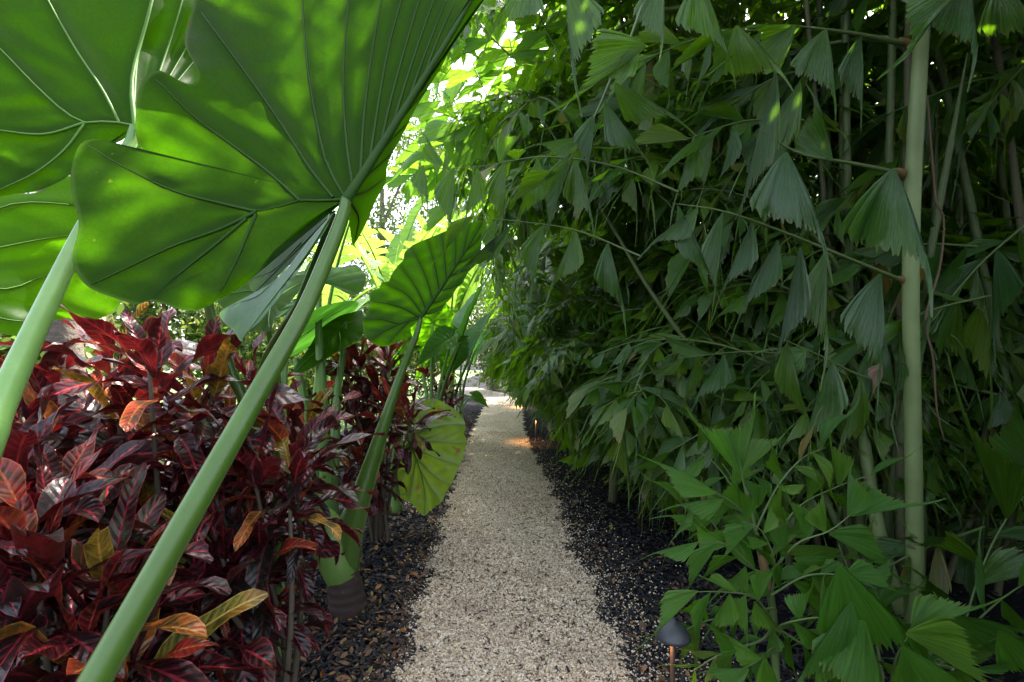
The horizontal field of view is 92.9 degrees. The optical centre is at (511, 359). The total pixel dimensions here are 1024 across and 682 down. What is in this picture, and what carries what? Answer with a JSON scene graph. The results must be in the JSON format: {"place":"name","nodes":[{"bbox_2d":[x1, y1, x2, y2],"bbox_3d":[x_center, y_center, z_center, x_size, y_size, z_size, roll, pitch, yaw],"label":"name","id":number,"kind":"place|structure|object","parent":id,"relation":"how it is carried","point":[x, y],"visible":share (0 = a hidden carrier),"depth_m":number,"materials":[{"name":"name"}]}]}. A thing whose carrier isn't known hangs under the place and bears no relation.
{"place":"outdoors","nodes":[
{"label":"outdoors","id":0,"kind":"place"},
{"bbox_2d":[88,370,482,463],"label":"lawn","id":1,"kind":"structure","parent":0,"point":[349,425],"depth_m":23.40,"materials":[{"name":"green plant"}]},
{"bbox_2d":[35,145,347,413],"bbox_3d":[-7.031,-1.895,10.026,6.592,6.792,5.818,0,0,0],"label":"tree","id":2,"kind":"object","parent":1,"relation":"on","point":[191,333],"visible":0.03,"depth_m":9.51,"materials":[{"name":"green plant"}]},
{"bbox_2d":[180,259,388,430],"bbox_3d":[-3.954,-0.408,8.587,4.088,4.186,3.471,0,0,26],"label":"tree","id":3,"kind":"object","parent":1,"relation":"on","point":[246,353],"visible":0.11,"depth_m":7.99,"materials":[{"name":"green plant"}]},
{"bbox_2d":[306,67,486,403],"bbox_3d":[-3.627,-4.257,15.278,7.284,11.460,7.662,0,0,0],"label":"tree","id":4,"kind":"object","parent":1,"relation":"on","point":[380,224],"visible":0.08,"depth_m":14.44,"materials":[{"name":"green plant"}]},
{"bbox_2d":[30,0,873,366],"label":"sky","id":5,"kind":"structure","parent":0,"point":[468,62],"materials":[{"name":"white"}]},
{"bbox_2d":[404,388,620,681],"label":"path","id":6,"kind":"structure","parent":0,"point":[488,420],"depth_m":4.59,"materials":[{"name":"beige gravel"}]},
{"bbox_2d":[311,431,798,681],"bbox_3d":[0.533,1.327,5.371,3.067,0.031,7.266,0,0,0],"label":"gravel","id":7,"kind":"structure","parent":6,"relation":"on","point":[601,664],"depth_m":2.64,"materials":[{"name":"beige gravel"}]},
{"bbox_2d":[11,364,1023,681],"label":"ground","id":8,"kind":"structure","parent":0,"point":[1011,600],"depth_m":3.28,"materials":[{"name":"black gravel"}]},
{"bbox_2d":[37,174,85,403],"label":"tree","id":9,"kind":"object","parent":8,"relation":"on","point":[60,331],"depth_m":3.00,"materials":[{"name":"green plant"}]},
{"bbox_2d":[0,301,137,375],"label":"tree","id":10,"kind":"object","parent":8,"relation":"on","point":[4,349],"visible":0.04,"depth_m":4.06,"materials":[{"name":"green plant"}]},
{"bbox_2d":[0,0,197,459],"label":"elephant ear plant","id":11,"kind":"object","parent":8,"relation":"on","point":[74,74],"visible":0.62,"depth_m":1.22,"materials":[{"name":"green plant"}]},
{"bbox_2d":[29,350,232,623],"bbox_3d":[-1.895,0.642,2.315,1.363,1.433,0.890,0,0,0],"label":"croton shrub","id":12,"kind":"object","parent":8,"relation":"on","point":[190,425],"depth_m":2.31,"materials":[{"name":"red plant"}]},
{"bbox_2d":[0,382,267,681],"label":"croton shrub","id":13,"kind":"object","parent":8,"relation":"on","point":[48,583],"visible":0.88,"depth_m":1.23,"materials":[{"name":"red plant"}]},
{"bbox_2d":[0,302,323,681],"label":"croton shrub","id":14,"kind":"object","parent":8,"relation":"on","point":[113,406],"visible":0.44,"depth_m":1.66,"materials":[{"name":"red plant"}]},
{"bbox_2d":[111,383,384,681],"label":"croton shrub","id":15,"kind":"object","parent":8,"relation":"on","point":[255,526],"visible":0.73,"depth_m":1.66,"materials":[{"name":"red plant"}]},
{"bbox_2d":[159,331,378,565],"bbox_3d":[-1.292,0.587,2.425,1.119,1.539,0.919,0,0,0],"label":"croton shrub","id":16,"kind":"object","parent":8,"relation":"on","point":[295,420],"visible":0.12,"depth_m":2.43,"materials":[{"name":"red plant"}]},
{"bbox_2d":[204,210,335,675],"bbox_3d":[-0.958,0.425,1.874,0.429,1.845,1.136,0,0,-25],"label":"elephant ear plant","id":17,"kind":"object","parent":8,"relation":"on","point":[262,300],"visible":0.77,"depth_m":1.69,"materials":[{"name":"green plant"}]},
{"bbox_2d":[70,0,483,681],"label":"elephant ear plant","id":18,"kind":"object","parent":8,"relation":"on","point":[272,132],"visible":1,"depth_m":0.93,"materials":[{"name":"green plant"}]},
{"bbox_2d":[278,265,365,515],"bbox_3d":[-1.688,0.324,4.213,0.708,2.072,3.697,0,0,-24],"label":"elephant ear plant","id":19,"kind":"object","parent":8,"relation":"on","point":[331,329],"visible":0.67,"depth_m":3.38,"materials":[{"name":"green plant"}]},
{"bbox_2d":[287,210,379,478],"bbox_3d":[-2.296,-0.098,5.537,1.575,2.996,2.021,0,0,-7],"label":"banana plant","id":20,"kind":"object","parent":8,"relation":"on","point":[343,251],"visible":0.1,"depth_m":5.32,"materials":[{"name":"green plant"}]},
{"bbox_2d":[309,338,455,541],"bbox_3d":[-0.976,0.560,3.611,1.132,1.594,0.890,0,0,0],"label":"croton shrub","id":21,"kind":"object","parent":8,"relation":"on","point":[379,391],"visible":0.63,"depth_m":3.53,"materials":[{"name":"red plant"}]},
{"bbox_2d":[307,220,483,623],"bbox_3d":[-0.599,0.273,2.715,1.018,2.276,0.277,0,0,-21],"label":"elephant ear plant","id":22,"kind":"object","parent":8,"relation":"on","point":[406,297],"visible":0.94,"depth_m":2.67,"materials":[{"name":"green plant"}]},
{"bbox_2d":[348,227,446,449],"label":"banana plant","id":23,"kind":"object","parent":8,"relation":"on","point":[370,264],"visible":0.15,"depth_m":7.31,"materials":[{"name":"green plant"}]},
{"bbox_2d":[358,195,471,379],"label":"banana plant","id":24,"kind":"object","parent":8,"relation":"on","point":[400,240],"visible":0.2,"depth_m":9.04,"materials":[{"name":"green plant"}]},
{"bbox_2d":[390,399,466,515],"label":"elephant ear plant","id":25,"kind":"object","parent":8,"relation":"on","point":[427,480],"visible":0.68,"depth_m":3.74,"materials":[{"name":"green plant"}]},
{"bbox_2d":[388,363,472,435],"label":"croton shrub","id":26,"kind":"object","parent":8,"relation":"on","point":[450,401],"visible":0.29,"depth_m":6.51,"materials":[{"name":"red plant"}]},
{"bbox_2d":[393,277,489,400],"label":"elephant ear plant","id":27,"kind":"object","parent":8,"relation":"on","point":[444,330],"visible":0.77,"depth_m":5.79,"materials":[{"name":"green plant"}]},
{"bbox_2d":[378,214,516,391],"bbox_3d":[-1.212,-1.103,11.383,3.169,5.006,2.345,0,0,10],"label":"banana plant","id":28,"kind":"object","parent":8,"relation":"on","point":[456,303],"visible":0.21,"depth_m":11.53,"materials":[{"name":"green plant"}]},
{"bbox_2d":[415,303,497,408],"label":"elephant ear plant","id":29,"kind":"object","parent":8,"relation":"on","point":[465,352],"visible":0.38,"depth_m":7.58,"materials":[{"name":"green plant"}]},
{"bbox_2d":[458,328,493,415],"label":"elephant ear plant","id":30,"kind":"object","parent":8,"relation":"on","point":[476,396],"visible":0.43,"depth_m":10.15,"materials":[{"name":"green plant"}]},
{"bbox_2d":[455,213,506,389],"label":"tree","id":31,"kind":"object","parent":8,"relation":"on","point":[476,315],"visible":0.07,"depth_m":20.50,"materials":[{"name":"green plant"}]},
{"bbox_2d":[476,265,507,386],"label":"fishtail palm","id":32,"kind":"object","parent":8,"relation":"on","point":[484,296],"visible":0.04,"depth_m":18.08,"materials":[{"name":"plant"}]},
{"bbox_2d":[384,0,631,503],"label":"fishtail palm","id":33,"kind":"object","parent":8,"relation":"on","point":[470,149],"visible":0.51,"depth_m":4.06,"materials":[{"name":"plant"}]},
{"bbox_2d":[480,271,538,405],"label":"fishtail palm","id":34,"kind":"object","parent":8,"relation":"on","point":[490,310],"visible":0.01,"depth_m":15.67,"materials":[{"name":"green plant"}]},
{"bbox_2d":[482,236,537,407],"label":"fishtail palm","id":35,"kind":"object","parent":8,"relation":"on","point":[513,251],"visible":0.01,"depth_m":9.89,"materials":[{"name":"green plant"}]},
{"bbox_2d":[485,268,534,408],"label":"fishtail palm","id":36,"kind":"object","parent":8,"relation":"on","point":[491,319],"visible":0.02,"depth_m":12.15,"materials":[{"name":"green plant"}]},
{"bbox_2d":[448,178,573,441],"bbox_3d":[1.114,-1.046,8.455,4.281,5.103,3.124,0,0,0],"label":"fishtail palm","id":37,"kind":"object","parent":8,"relation":"on","point":[463,208],"visible":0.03,"depth_m":7.90,"materials":[{"name":"green plant"}]},
{"bbox_2d":[532,416,539,443],"bbox_3d":[0.385,1.149,7.800,0.116,0.502,0.116,0,0,0],"label":"path lamp","id":38,"kind":"object","parent":8,"relation":"on","point":[536,419],"visible":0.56,"depth_m":7.80,"materials":[{"name":"metal"}]},
{"bbox_2d":[471,311,609,464],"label":"fishtail palm","id":39,"kind":"object","parent":8,"relation":"on","point":[490,327],"visible":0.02,"depth_m":5.73,"materials":[{"name":"green plant"}]},
{"bbox_2d":[461,73,722,440],"bbox_3d":[1.363,-1.111,6.574,3.716,5.003,3.521,0,0,-15],"label":"fishtail palm","id":40,"kind":"object","parent":8,"relation":"on","point":[483,265],"visible":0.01,"depth_m":6.76,"materials":[{"name":"green plant"}]},
{"bbox_2d":[210,417,1023,681],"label":"fallen leaves","id":41,"kind":"object","parent":8,"relation":"on","point":[368,650],"visible":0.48,"depth_m":2.47,"materials":[{"name":"plant"}]},
{"bbox_2d":[480,2,818,495],"bbox_3d":[1.391,-1.299,5.069,3.465,5.346,4.131,0,0,0],"label":"fishtail palm","id":42,"kind":"object","parent":8,"relation":"on","point":[518,333],"visible":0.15,"depth_m":4.33,"materials":[{"name":"green plant"}]},
{"bbox_2d":[655,617,690,681],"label":"path lamp","id":43,"kind":"object","parent":8,"relation":"on","point":[673,633],"visible":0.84,"depth_m":1.59,"materials":[{"name":"metal"}]},
{"bbox_2d":[410,0,1023,584],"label":"fishtail palm","id":44,"kind":"object","parent":8,"relation":"on","point":[614,56],"visible":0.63,"depth_m":2.49,"materials":[{"name":"plant"}]},
{"bbox_2d":[471,273,978,560],"bbox_3d":[1.291,0.478,4.694,3.565,2.427,3.963,0,0,0],"label":"fishtail palm","id":45,"kind":"object","parent":8,"relation":"on","point":[557,294],"visible":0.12,"depth_m":4.24,"materials":[{"name":"green plant"}]},
{"bbox_2d":[428,0,1023,548],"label":"fishtail palm","id":46,"kind":"object","parent":8,"relation":"on","point":[644,406],"visible":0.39,"depth_m":3.39,"materials":[{"name":"plant"}]},
{"bbox_2d":[466,0,1020,595],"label":"fishtail palm","id":47,"kind":"object","parent":8,"relation":"on","point":[734,298],"visible":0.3,"depth_m":2.85,"materials":[{"name":"plant"}]},
{"bbox_2d":[536,0,1023,641],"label":"fishtail palm","id":48,"kind":"object","parent":8,"relation":"on","point":[888,220],"visible":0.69,"depth_m":2.22,"materials":[{"name":"plant"}]},
{"bbox_2d":[867,365,882,402],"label":"dry leaf","id":49,"kind":"object","parent":48,"relation":"attached to","point":[873,371],"visible":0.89,"depth_m":2.20,"materials":[{"name":"brown plant"}]},
{"bbox_2d":[924,96,944,441],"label":"aerial vine","id":50,"kind":"object","parent":48,"relation":"hanging from","point":[942,247],"visible":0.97,"depth_m":2.34,"materials":[{"name":"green plant"}]},
{"bbox_2d":[633,392,946,681],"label":"fishtail palm seedling","id":51,"kind":"object","parent":8,"relation":"on","point":[740,450],"visible":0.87,"depth_m":1.78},
{"bbox_2d":[627,207,1023,595],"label":"fishtail palm","id":52,"kind":"object","parent":8,"relation":"on","point":[1014,343],"visible":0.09,"depth_m":2.78,"materials":[{"name":"plant"}]},
{"bbox_2d":[644,0,1023,516],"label":"fishtail palm","id":53,"kind":"object","parent":8,"relation":"on","point":[946,417],"visible":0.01,"depth_m":2.98,"materials":[{"name":"plant"}]},
{"bbox_2d":[688,0,1023,559],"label":"fishtail palm","id":54,"kind":"object","parent":8,"relation":"on","point":[956,462],"visible":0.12,"depth_m":2.81,"materials":[{"name":"green plant"}]},
{"bbox_2d":[794,10,979,205],"bbox_3d":[4.968,-1.397,5.294,3.879,5.628,3.546,0,0,0],"label":"fishtail palm","id":55,"kind":"object","parent":8,"relation":"on","point":[924,172],"depth_m":5.36,"materials":[{"name":"plant"}]},
{"bbox_2d":[761,360,1023,681],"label":"fishtail palm seedling","id":56,"kind":"object","parent":8,"relation":"on","point":[857,619],"visible":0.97,"depth_m":1.57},
{"bbox_2d":[778,205,1023,552],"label":"fishtail palm","id":57,"kind":"object","parent":8,"relation":"on","point":[1003,407],"visible":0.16,"depth_m":2.77,"materials":[{"name":"plant"}]},
{"bbox_2d":[812,0,1007,38],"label":"fishtail palm","id":58,"kind":"object","parent":8,"relation":"on","point":[886,3],"visible":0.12,"depth_m":3.08,"materials":[{"name":"plant"}]},
{"bbox_2d":[852,8,1023,434],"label":"fishtail palm","id":59,"kind":"object","parent":8,"relation":"on","point":[979,199],"depth_m":3.08,"materials":[{"name":"plant"}]}
]}

